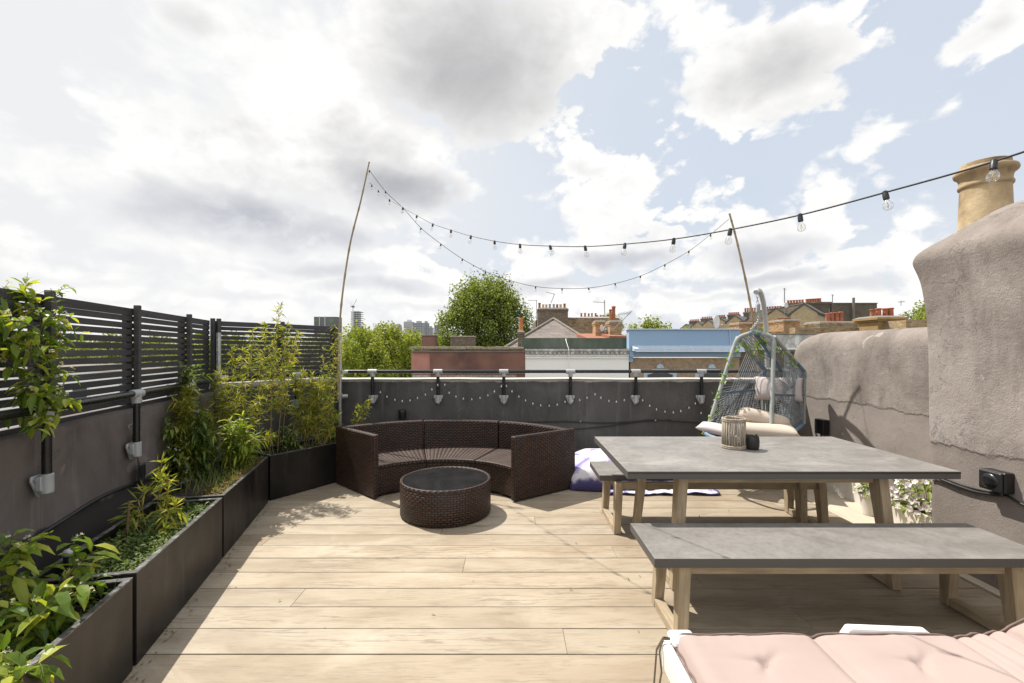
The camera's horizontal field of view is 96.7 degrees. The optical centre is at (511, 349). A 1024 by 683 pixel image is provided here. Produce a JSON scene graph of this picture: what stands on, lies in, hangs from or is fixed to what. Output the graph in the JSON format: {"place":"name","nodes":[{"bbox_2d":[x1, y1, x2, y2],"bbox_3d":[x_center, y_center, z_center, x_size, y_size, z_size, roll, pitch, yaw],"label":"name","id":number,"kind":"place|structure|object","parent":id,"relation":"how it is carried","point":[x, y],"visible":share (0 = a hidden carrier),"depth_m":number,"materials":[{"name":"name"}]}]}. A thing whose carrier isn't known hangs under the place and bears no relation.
{"place":"outdoors","nodes":[
{"label":"outdoors","id":0,"kind":"place"},
{"bbox_2d":[314,316,341,341],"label":"tower block","id":1,"kind":"structure","parent":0,"point":[325,321],"depth_m":700.00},
{"bbox_2d":[350,311,363,329],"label":"unfinished tower","id":2,"kind":"structure","parent":0,"point":[356,315],"depth_m":600.30,"materials":[{"name":"concrete"}]},
{"bbox_2d":[409,346,524,377],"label":"red building","id":3,"kind":"structure","parent":0,"point":[485,358],"depth_m":16.00,"materials":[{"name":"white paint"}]},
{"bbox_2d":[421,335,437,350],"bbox_3d":[-3.435,-0.047,19.000,0.585,1.159,0.640,0,0,0],"label":"roof chimney","id":4,"kind":"object","parent":3,"relation":"on","point":[429,340],"visible":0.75,"depth_m":18.70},
{"bbox_2d":[450,336,475,349],"bbox_3d":[-2.036,-0.021,19.000,1.023,1.107,0.880,0,0,0],"label":"roof chimney","id":5,"kind":"object","parent":3,"relation":"on","point":[460,341],"visible":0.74,"depth_m":18.60,"materials":[{"name":"brick"}]},
{"bbox_2d":[0,0,1023,349],"label":"sky","id":6,"kind":"structure","parent":0,"point":[203,159],"materials":[{"name":"white"}]},
{"bbox_2d":[505,317,579,349],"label":"slate house","id":7,"kind":"structure","parent":0,"point":[553,327],"depth_m":22.11,"materials":[{"name":"grey brick"}]},
{"bbox_2d":[537,303,568,325],"bbox_3d":[2.433,-1.070,27.500,1.850,3.556,1.070,0,0,0],"label":"brick chimney","id":8,"kind":"object","parent":7,"relation":"on","point":[560,313],"visible":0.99,"depth_m":27.00,"materials":[{"name":"brick"}]},
{"bbox_2d":[625,329,744,377],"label":"blue building","id":9,"kind":"structure","parent":0,"point":[676,349],"depth_m":16.02,"materials":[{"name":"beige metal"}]},
{"bbox_2d":[644,364,676,377],"bbox_3d":[5.222,1.123,16.052,1.160,1.271,0.104,0,0,0],"label":"window","id":10,"kind":"structure","parent":9,"relation":"in","point":[650,375],"depth_m":16.06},
{"bbox_2d":[695,364,727,377],"bbox_3d":[7.033,1.123,16.052,1.160,1.271,0.104,0,0,0],"label":"window","id":11,"kind":"structure","parent":9,"relation":"in","point":[708,375],"depth_m":16.06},
{"bbox_2d":[725,308,755,328],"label":"gable house","id":12,"kind":"structure","parent":0,"point":[736,318],"depth_m":70.73,"materials":[{"name":"yellow brick"}]},
{"bbox_2d":[728,321,768,331],"bbox_3d":[16.006,-0.279,30.700,2.147,3.332,1.470,0,0,0],"label":"brick chimney","id":13,"kind":"object","parent":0,"point":[745,326],"visible":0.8,"depth_m":30.00,"materials":[{"name":"brick"}]},
{"bbox_2d":[753,288,769,411],"bbox_3d":[3.024,0.387,5.524,1.141,2.144,0.764,0,0,-24],"label":"chair stand","id":14,"kind":"object","parent":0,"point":[759,292],"visible":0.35,"depth_m":5.50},
{"bbox_2d":[701,294,806,436],"bbox_3d":[2.787,0.171,4.972,1.650,1.577,0.734,0,0,-31],"label":"hanging chair","id":15,"kind":"object","parent":14,"relation":"hanging from","point":[793,411],"visible":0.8,"depth_m":5.13,"materials":[{"name":"grey wicker"}]},
{"bbox_2d":[695,421,733,435],"bbox_3d":[2.191,0.840,4.840,0.400,0.117,0.259,0,0,36],"label":"throw pillow","id":16,"kind":"object","parent":15,"relation":"on","point":[711,427],"visible":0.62,"depth_m":4.80,"materials":[{"name":"fabric"}]},
{"bbox_2d":[702,326,797,432],"bbox_3d":[2.675,0.326,5.090,1.184,1.194,0.284,0,0,-10],"label":"ivy garland","id":17,"kind":"object","parent":15,"relation":"attached to","point":[753,353],"visible":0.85,"depth_m":5.05,"materials":[{"name":"green plant"}]},
{"bbox_2d":[732,416,799,436],"bbox_3d":[2.706,0.848,5.018,0.720,0.180,0.800,0,0,25],"label":"seat cushion","id":18,"kind":"object","parent":15,"relation":"on","point":[768,430],"visible":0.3,"depth_m":4.66,"materials":[{"name":"beige fabric"}]},
{"bbox_2d":[738,407,789,424],"bbox_3d":[2.686,0.737,4.860,0.507,0.238,0.178,0,0,18],"label":"bolster","id":19,"kind":"object","parent":18,"relation":"on","point":[754,415],"visible":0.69,"depth_m":4.80,"materials":[{"name":"beige fabric"}]},
{"bbox_2d":[754,376,803,402],"bbox_3d":[3.111,0.456,5.321,0.502,0.282,0.182,0,0,27],"label":"throw pillow","id":20,"kind":"object","parent":15,"relation":"on","point":[762,388],"visible":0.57,"depth_m":5.30,"materials":[{"name":"fabric"}]},
{"bbox_2d":[726,334,816,377],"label":"grey building","id":21,"kind":"structure","parent":0,"point":[791,342],"depth_m":16.60,"materials":[{"name":"brick"}]},
{"bbox_2d":[789,328,858,333],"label":"brick parapet","id":22,"kind":"structure","parent":21,"relation":"attached to","point":[808,330],"depth_m":19.00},
{"bbox_2d":[768,318,799,331],"bbox_3d":[15.971,-0.207,26.750,0.984,3.328,1.570,0,0,0],"label":"brick chimney","id":23,"kind":"object","parent":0,"point":[782,324],"visible":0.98,"depth_m":26.10,"materials":[{"name":"brick"}]},
{"bbox_2d":[803,312,856,327],"bbox_3d":[17.196,-0.187,24.650,1.969,3.767,1.370,0,0,0],"label":"brick chimney","id":24,"kind":"object","parent":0,"point":[833,320],"visible":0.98,"depth_m":24.03,"materials":[{"name":"ceramic"}]},
{"bbox_2d":[884,320,926,329],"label":"brick parapet","id":25,"kind":"structure","parent":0,"point":[900,324],"depth_m":17.07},
{"bbox_2d":[852,308,908,330],"bbox_3d":[14.974,0.067,18.550,1.229,3.576,1.340,0,0,0],"label":"brick chimney","id":26,"kind":"object","parent":25,"relation":"on","point":[872,321],"visible":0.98,"depth_m":18.45,"materials":[{"name":"brick"}]},
{"label":"ground","id":27,"kind":"structure","parent":0,"visible":0},
{"bbox_2d":[56,333,159,363],"bbox_3d":[-31.198,6.379,35.109,7.428,16.212,5.114,0,0,-27],"label":"broadleaf tree","id":28,"kind":"object","parent":27,"relation":"on","point":[100,349],"visible":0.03,"depth_m":34.52,"materials":[{"name":"green plant"}]},
{"bbox_2d":[132,330,172,362],"bbox_3d":[-28.192,5.900,36.114,6.857,14.965,4.720,0,0,36],"label":"broadleaf tree","id":29,"kind":"object","parent":27,"relation":"on","point":[154,348],"visible":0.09,"depth_m":34.94,"materials":[{"name":"green plant"}]},
{"bbox_2d":[0,363,327,429],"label":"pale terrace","id":30,"kind":"structure","parent":27,"relation":"on","point":[7,408],"depth_m":30.00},
{"bbox_2d":[192,331,275,390],"bbox_3d":[-17.877,5.780,29.894,6.571,14.342,4.524,0,0,-18],"label":"broadleaf tree","id":31,"kind":"object","parent":27,"relation":"on","point":[230,358],"visible":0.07,"depth_m":29.25,"materials":[{"name":"green plant"}]},
{"bbox_2d":[287,333,347,378],"bbox_3d":[-13.201,5.778,31.016,4.524,14.342,6.571,0,0,18],"label":"broadleaf tree","id":32,"kind":"object","parent":27,"relation":"on","point":[313,353],"visible":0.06,"depth_m":29.90,"materials":[{"name":"green plant"}]},
{"bbox_2d":[324,319,395,377],"bbox_3d":[-7.247,4.485,21.827,3.229,12.006,2.785,0,0,0],"label":"broadleaf tree","id":33,"kind":"object","parent":27,"relation":"on","point":[376,357],"visible":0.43,"depth_m":21.52,"materials":[{"name":"green plant"}]},
{"bbox_2d":[356,320,421,377],"bbox_3d":[-7.696,4.252,29.896,5.714,12.471,3.934,0,0,0],"label":"broadleaf tree","id":34,"kind":"object","parent":27,"relation":"on","point":[401,361],"visible":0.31,"depth_m":29.43,"materials":[{"name":"green plant"}]},
{"bbox_2d":[432,266,535,349],"bbox_3d":[-2.266,1.640,39.672,8.748,17.692,7.768,0,0,32],"label":"broadleaf tree","id":35,"kind":"object","parent":27,"relation":"on","point":[489,307],"visible":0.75,"depth_m":38.49,"materials":[{"name":"green plant"}]},
{"bbox_2d":[521,338,629,377],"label":"white building","id":36,"kind":"structure","parent":27,"relation":"on","point":[581,354],"depth_m":16.02,"materials":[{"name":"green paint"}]},
{"bbox_2d":[532,317,618,333],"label":"brick house","id":37,"kind":"structure","parent":27,"relation":"on","point":[581,325],"depth_m":28.00,"materials":[{"name":"brick"}]},
{"bbox_2d":[576,331,626,337],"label":"tiled roof","id":38,"kind":"structure","parent":27,"relation":"on","point":[603,335],"depth_m":19.20,"materials":[{"name":"tile"}]},
{"bbox_2d":[592,319,605,335],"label":"brick chimney","id":39,"kind":"object","parent":38,"relation":"on","point":[597,324],"visible":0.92,"depth_m":20.00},
{"bbox_2d":[605,306,622,334],"bbox_3d":[4.332,0.050,19.400,0.550,3.837,0.870,0,0,0],"label":"brick chimney","id":40,"kind":"object","parent":38,"relation":"on","point":[612,323],"visible":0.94,"depth_m":19.00,"materials":[{"name":"brick"}]},
{"bbox_2d":[624,314,671,334],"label":"broadleaf tree","id":41,"kind":"object","parent":27,"relation":"on","point":[649,325],"visible":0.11,"depth_m":44.35,"materials":[{"name":"green plant"}]},
{"bbox_2d":[762,299,803,321],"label":"gable house","id":42,"kind":"structure","parent":27,"relation":"on","point":[776,313],"depth_m":54.19,"materials":[{"name":"yellow brick"}]},
{"bbox_2d":[788,298,824,327],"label":"gable house","id":43,"kind":"structure","parent":27,"relation":"on","point":[804,312],"depth_m":47.09,"materials":[{"name":"yellow brick"}]},
{"bbox_2d":[748,298,876,327],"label":"dark building","id":44,"kind":"structure","parent":27,"relation":"on","point":[853,310],"depth_m":50.00,"materials":[{"name":"brown brick"}]},
{"bbox_2d":[898,300,925,319],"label":"broadleaf tree","id":45,"kind":"object","parent":27,"relation":"on","point":[919,313],"visible":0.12,"depth_m":41.55,"materials":[{"name":"green plant"}]},
{"bbox_3d":[0.300,6.195,2.065,7.700,8.570,8.430,0,0,0],"label":"terrace building","id":46,"kind":"object","parent":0,"visible":0},
{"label":"roof slab","id":47,"kind":"structure","parent":46,"relation":"on","visible":0},
{"bbox_2d":[0,392,215,597],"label":"parapet wall","id":48,"kind":"structure","parent":47,"relation":"on","point":[91,460],"depth_m":2.66,"materials":[{"name":"grey paint"}]},
{"bbox_2d":[0,468,176,557],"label":"cable","id":49,"kind":"object","parent":48,"relation":"attached to","point":[63,520],"visible":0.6,"depth_m":2.68,"materials":[{"name":"rubber"}]},
{"bbox_2d":[0,288,214,436],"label":"slat fence","id":50,"kind":"object","parent":48,"relation":"on","point":[135,314],"visible":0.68,"depth_m":3.10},
{"bbox_2d":[0,273,72,382],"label":"climbing jasmine","id":51,"kind":"object","parent":50,"relation":"attached to","point":[29,339],"visible":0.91,"depth_m":2.25,"materials":[{"name":"green plant"}]},
{"bbox_2d":[35,285,91,385],"bbox_3d":[-2.375,-0.078,2.382,0.223,0.556,0.214,0,0,19],"label":"climbing jasmine","id":52,"kind":"object","parent":50,"relation":"attached to","point":[55,339],"visible":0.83,"depth_m":2.39,"materials":[{"name":"green plant"}]},
{"bbox_2d":[0,379,216,496],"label":"guard rail","id":53,"kind":"object","parent":48,"relation":"attached to","point":[42,483],"visible":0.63,"depth_m":2.59,"materials":[{"name":"metal"}]},
{"bbox_2d":[0,369,81,441],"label":"climbing jasmine","id":54,"kind":"object","parent":53,"relation":"attached to","point":[37,396],"visible":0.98,"depth_m":2.22,"materials":[{"name":"green plant"}]},
{"bbox_2d":[173,362,211,417],"bbox_3d":[-2.714,0.438,3.848,0.353,0.676,0.276,0,0,0],"label":"climbing jasmine","id":55,"kind":"object","parent":53,"relation":"attached to","point":[186,375],"visible":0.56,"depth_m":3.85,"materials":[{"name":"green plant"}]},
{"bbox_2d":[128,423,145,486],"bbox_3d":[-2.621,0.740,3.186,0.038,0.466,0.152,0,0,0],"label":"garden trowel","id":56,"kind":"object","parent":48,"relation":"hanging from","point":[141,471],"visible":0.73,"depth_m":3.22,"materials":[{"name":"metal"}]},
{"bbox_2d":[209,377,337,457],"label":"parapet wall","id":57,"kind":"structure","parent":47,"relation":"on","point":[286,421],"depth_m":5.13,"materials":[{"name":"grey paint"}]},
{"bbox_2d":[215,318,337,383],"bbox_3d":[-2.663,0.033,5.248,0.097,0.715,1.436,0,0,36],"label":"slat fence","id":58,"kind":"object","parent":57,"relation":"on","point":[236,326],"visible":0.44,"depth_m":5.21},
{"bbox_2d":[228,371,336,409],"bbox_3d":[-2.532,0.470,5.181,0.072,0.439,1.276,0,0,35],"label":"guard rail","id":59,"kind":"object","parent":57,"relation":"attached to","point":[292,402],"visible":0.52,"depth_m":5.22,"materials":[{"name":"metal"}]},
{"bbox_2d":[122,483,1004,682],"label":"deck","id":60,"kind":"structure","parent":47,"relation":"on","point":[370,585],"depth_m":2.70,"materials":[{"name":"brown wood"}]},
{"bbox_2d":[0,577,132,682],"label":"planter box","id":61,"kind":"object","parent":60,"relation":"on","point":[98,638],"visible":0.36,"depth_m":1.88,"materials":[{"name":"black paint"}]},
{"bbox_2d":[0,629,71,682],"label":"climbing jasmine","id":62,"kind":"object","parent":61,"relation":"in","point":[11,673],"visible":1,"depth_m":1.50,"materials":[{"name":"green plant"}]},
{"bbox_2d":[0,528,121,665],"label":"climbing jasmine","id":63,"kind":"object","parent":61,"relation":"in","point":[58,600],"visible":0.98,"depth_m":1.80,"materials":[{"name":"green plant"}]},
{"bbox_2d":[0,500,212,664],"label":"ground cover","id":64,"kind":"object","parent":61,"relation":"in","point":[139,541],"visible":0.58,"depth_m":2.50,"materials":[{"name":"green plant"}]},
{"bbox_2d":[0,438,332,655],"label":"grass","id":65,"kind":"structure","parent":61,"relation":"in","point":[213,475],"depth_m":3.54,"materials":[{"name":"plant"}]},
{"bbox_2d":[31,498,221,664],"bbox_3d":[-2.119,1.260,2.625,0.443,0.433,1.136,0,0,-15],"label":"planter box","id":66,"kind":"object","parent":60,"relation":"on","point":[171,575],"visible":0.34,"depth_m":2.50,"materials":[{"name":"black paint"}]},
{"bbox_2d":[107,452,188,537],"bbox_3d":[-2.167,0.922,2.761,0.477,0.606,0.331,0,0,0],"label":"bamboo plant","id":67,"kind":"object","parent":66,"relation":"in","point":[168,499],"visible":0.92,"depth_m":2.75,"materials":[{"name":"green plant"}]},
{"bbox_2d":[152,457,267,556],"bbox_3d":[-2.427,1.256,3.783,0.443,0.441,1.234,0,0,-15],"label":"planter box","id":68,"kind":"object","parent":60,"relation":"on","point":[244,499],"visible":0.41,"depth_m":3.63,"materials":[{"name":"black paint"}]},
{"bbox_2d":[156,415,189,486],"bbox_3d":[-2.803,0.786,3.630,0.461,0.619,0.362,0,0,35],"label":"climbing jasmine","id":69,"kind":"object","parent":68,"relation":"in","point":[169,430],"visible":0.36,"depth_m":3.59,"materials":[{"name":"green plant"}]},
{"bbox_2d":[164,380,198,482],"bbox_3d":[-2.709,0.665,3.739,0.269,0.838,0.313,0,0,-44],"label":"garden shrub","id":70,"kind":"object","parent":68,"relation":"in","point":[185,403],"visible":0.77,"depth_m":3.71,"materials":[{"name":"green plant"}]},
{"bbox_2d":[166,406,222,481],"bbox_3d":[-2.697,0.783,3.831,0.526,0.642,0.451,0,0,0],"label":"garden shrub","id":71,"kind":"object","parent":68,"relation":"in","point":[202,445],"visible":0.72,"depth_m":3.77,"materials":[{"name":"green plant"}]},
{"bbox_2d":[196,456,262,494],"bbox_3d":[-2.350,1.049,3.844,0.237,0.086,1.198,0,0,-15],"label":"sedum","id":72,"kind":"object","parent":68,"relation":"in","point":[233,481],"visible":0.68,"depth_m":3.63,"materials":[{"name":"plant"}]},
{"bbox_2d":[198,373,278,461],"bbox_3d":[-2.610,0.631,4.293,0.837,0.863,0.336,0,0,0],"label":"bamboo plant","id":73,"kind":"object","parent":68,"relation":"in","point":[232,404],"visible":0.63,"depth_m":4.25,"materials":[{"name":"green plant"}]},
{"bbox_2d":[212,411,267,473],"bbox_3d":[-2.428,0.817,4.032,0.447,0.585,0.467,0,0,-15],"label":"garden shrub","id":74,"kind":"object","parent":68,"relation":"on","point":[234,448],"visible":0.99,"depth_m":3.97,"materials":[{"name":"green plant"}]},
{"bbox_2d":[215,333,228,458],"bbox_3d":[-2.930,0.652,4.600,0.131,1.655,0.082,0,0,0],"label":"steel pole","id":75,"kind":"object","parent":60,"relation":"on","point":[218,349],"visible":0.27,"depth_m":4.58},
{"bbox_2d":[250,436,335,499],"bbox_3d":[-2.278,1.256,4.987,0.429,0.441,0.974,0,0,34],"label":"planter box","id":76,"kind":"object","parent":60,"relation":"on","point":[295,470],"visible":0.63,"depth_m":4.75,"materials":[{"name":"black paint"}]},
{"bbox_2d":[210,301,303,456],"bbox_3d":[-2.548,0.275,4.573,0.413,1.572,0.872,0,0,37],"label":"bamboo plant","id":77,"kind":"object","parent":76,"relation":"in","point":[282,387],"visible":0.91,"depth_m":4.63,"materials":[{"name":"green plant"}]},
{"bbox_2d":[259,426,304,450],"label":"garden shrub","id":78,"kind":"object","parent":76,"relation":"in","point":[291,441],"visible":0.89,"depth_m":4.81,"materials":[{"name":"green plant"}]},
{"bbox_2d":[285,368,343,444],"bbox_3d":[-2.185,0.618,5.077,0.629,0.888,0.434,0,0,0],"label":"bamboo plant","id":79,"kind":"object","parent":76,"relation":"on","point":[310,421],"visible":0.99,"depth_m":5.05,"materials":[{"name":"green plant"}]},
{"bbox_2d":[318,325,347,442],"bbox_3d":[-2.058,0.382,5.188,0.359,1.357,0.218,0,0,-22],"label":"bamboo plant","id":80,"kind":"object","parent":76,"relation":"in","point":[334,363],"visible":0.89,"depth_m":5.19,"materials":[{"name":"green plant"}]},
{"bbox_2d":[351,398,371,424],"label":"bamboo plant","id":81,"kind":"object","parent":76,"relation":"in","point":[361,413],"visible":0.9,"depth_m":5.34,"materials":[{"name":"green plant"}]},
{"bbox_2d":[338,333,347,425],"bbox_3d":[-2.120,0.635,5.700,0.131,1.690,0.082,0,0,0],"label":"steel pole","id":82,"kind":"object","parent":60,"relation":"on","point":[341,395],"visible":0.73,"depth_m":5.68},
{"bbox_2d":[337,162,369,399],"bbox_3d":[-1.966,-0.856,5.640,0.415,2.953,0.035,0,0,0],"label":"bamboo cane","id":83,"kind":"object","parent":82,"relation":"attached to","point":[341,304],"visible":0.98,"depth_m":5.63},
{"bbox_2d":[369,170,728,290],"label":"festoon lights","id":84,"kind":"object","parent":83,"relation":"hanging from","point":[664,265],"visible":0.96,"depth_m":5.59,"materials":[{"name":"black plastic"}]},
{"bbox_2d":[368,151,1023,255],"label":"festoon lights","id":85,"kind":"object","parent":83,"relation":"hanging from","point":[993,165],"visible":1,"depth_m":1.70,"materials":[{"name":"black plastic"}]},
{"bbox_2d":[399,466,490,527],"bbox_3d":[-0.605,1.319,4.165,0.826,0.307,0.826,0,0,0],"label":"coffee table","id":86,"kind":"object","parent":60,"relation":"on","point":[444,497],"visible":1,"depth_m":3.86,"materials":[{"name":"brown wicker"}]},
{"bbox_2d":[336,419,574,500],"bbox_3d":[-0.638,1.160,4.985,2.625,0.640,1.170,0,0,0],"label":"curved sofa","id":87,"kind":"object","parent":60,"relation":"on","point":[515,461],"visible":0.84,"depth_m":4.80,"materials":[{"name":"brown wicker"}]},
{"bbox_2d":[569,448,654,490],"bbox_3d":[1.176,1.297,5.152,1.181,0.348,0.864,0,0,0],"label":"floor cushion","id":88,"kind":"object","parent":60,"relation":"on","point":[584,477],"visible":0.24,"depth_m":4.81,"materials":[{"name":"fabric"}]},
{"bbox_2d":[610,489,720,494],"bbox_3d":[1.550,1.426,4.828,1.143,0.088,0.455,0,0,0],"label":"throw blanket","id":89,"kind":"object","parent":60,"relation":"on","point":[690,491],"visible":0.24,"depth_m":4.66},
{"bbox_2d":[590,461,828,533],"bbox_3d":[1.702,1.250,3.918,1.975,0.451,0.544,0,0,0],"label":"bench","id":90,"kind":"object","parent":60,"relation":"on","point":[608,473],"visible":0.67,"depth_m":3.68,"materials":[{"name":"grey"}]},
{"bbox_2d":[594,437,960,589],"bbox_3d":[1.698,1.103,3.286,2.005,0.746,1.108,0,0,0],"label":"dining table","id":91,"kind":"object","parent":60,"relation":"on","point":[683,462],"visible":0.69,"depth_m":2.93,"materials":[{"name":"grey"}]},
{"bbox_2d":[721,415,746,449],"bbox_3d":[1.652,0.607,3.390,0.171,0.244,0.171,0,0,0],"label":"lantern","id":92,"kind":"object","parent":91,"relation":"on","point":[730,441],"visible":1,"depth_m":3.33,"materials":[{"name":"beige wood"}]},
{"bbox_2d":[746,434,759,449],"bbox_3d":[1.768,0.675,3.344,0.094,0.107,0.095,0,0,0],"label":"candle pot","id":93,"kind":"object","parent":91,"relation":"on","point":[752,442],"visible":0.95,"depth_m":3.31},
{"bbox_2d":[661,624,928,682],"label":"sun lounger","id":94,"kind":"object","parent":60,"relation":"on","point":[675,670],"visible":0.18,"depth_m":1.69,"materials":[{"name":"white plastic"}]},
{"bbox_2d":[653,618,1023,682],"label":"lounger cushion","id":95,"kind":"object","parent":94,"relation":"on","point":[995,656],"visible":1,"depth_m":1.56,"materials":[{"name":"pink fabric"}]},
{"bbox_2d":[630,523,1023,632],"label":"bench","id":96,"kind":"object","parent":60,"relation":"on","point":[948,553],"visible":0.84,"depth_m":2.35,"materials":[{"name":"grey"}]},
{"bbox_2d":[342,377,798,451],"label":"parapet wall","id":97,"kind":"structure","parent":47,"relation":"on","point":[670,395],"depth_m":5.80,"materials":[{"name":"grey paint"}]},
{"bbox_2d":[348,369,770,403],"bbox_3d":[0.585,0.465,5.744,5.430,0.446,0.072,0,0,0],"label":"guard rail","id":98,"kind":"object","parent":97,"relation":"attached to","point":[503,397],"visible":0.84,"depth_m":5.72,"materials":[{"name":"metal"}]},
{"bbox_2d":[370,383,701,413],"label":"fairy lights","id":99,"kind":"object","parent":98,"relation":"hanging from","point":[431,389],"visible":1,"depth_m":5.72},
{"bbox_2d":[729,213,759,370],"bbox_3d":[2.863,-0.703,5.600,0.458,1.933,0.043,0,0,-15],"label":"bamboo cane","id":100,"kind":"object","parent":98,"relation":"attached to","point":[744,274],"visible":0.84,"depth_m":5.59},
{"bbox_2d":[515,419,700,423],"bbox_3d":[1.247,0.922,5.781,2.927,0.077,0.027,0,0,0],"label":"cable","id":101,"kind":"object","parent":97,"relation":"attached to","point":[605,422],"visible":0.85,"depth_m":5.78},
{"bbox_2d":[794,327,931,500],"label":"rendered wall","id":102,"kind":"structure","parent":47,"relation":"on","point":[869,388],"depth_m":4.61,"materials":[{"name":"paint"}]},
{"bbox_2d":[815,418,828,436],"bbox_3d":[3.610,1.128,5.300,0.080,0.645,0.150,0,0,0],"label":"junction box","id":103,"kind":"object","parent":102,"relation":"attached to","point":[821,427],"visible":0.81,"depth_m":5.25,"materials":[{"name":"black plastic"}]},
{"bbox_2d":[794,489,1000,598],"bbox_3d":[3.256,1.498,2.295,0.688,0.064,6.990,0,0,0],"label":"deck edging","id":104,"kind":"object","parent":47,"relation":"on","point":[850,511],"depth_m":4.11,"materials":[{"name":"wood"}]},
{"bbox_2d":[826,483,891,504],"bbox_3d":[3.440,1.378,4.655,0.241,0.196,0.793,0,0,0],"label":"flower trough","id":105,"kind":"object","parent":104,"relation":"on","point":[844,490],"visible":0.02,"depth_m":4.52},
{"bbox_2d":[858,491,873,515],"bbox_3d":[3.220,1.383,4.080,0.184,0.177,0.182,0,0,0],"label":"flower pot","id":106,"kind":"object","parent":104,"relation":"on","point":[866,505],"visible":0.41,"depth_m":4.05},
{"bbox_2d":[852,483,869,497],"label":"flowering plant","id":107,"kind":"object","parent":106,"relation":"in","point":[865,492],"visible":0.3,"depth_m":4.09,"materials":[{"name":"white plant"}]},
{"bbox_2d":[892,499,931,522],"bbox_3d":[3.400,1.383,3.630,0.361,0.186,0.622,0,0,0],"label":"flower trough","id":108,"kind":"object","parent":104,"relation":"on","point":[906,517],"visible":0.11,"depth_m":3.73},
{"bbox_2d":[889,479,931,517],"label":"flowering plant","id":109,"kind":"object","parent":108,"relation":"on","point":[917,503],"visible":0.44,"depth_m":3.66,"materials":[{"name":"white plant"}]},
{"bbox_2d":[913,156,1023,589],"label":"chimney stack","id":110,"kind":"object","parent":47,"relation":"on","point":[970,272],"visible":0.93,"depth_m":2.93,"materials":[{"name":"paint"}]},
{"bbox_2d":[944,479,1023,505],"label":"cable","id":111,"kind":"object","parent":110,"relation":"attached to","point":[1012,498],"visible":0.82,"depth_m":2.85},
{"bbox_2d":[979,468,1014,495],"bbox_3d":[2.935,0.807,2.765,0.100,0.148,0.140,0,0,0],"label":"socket box","id":112,"kind":"object","parent":110,"relation":"attached to","point":[1001,483],"visible":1,"depth_m":2.72,"materials":[{"name":"black plastic"}]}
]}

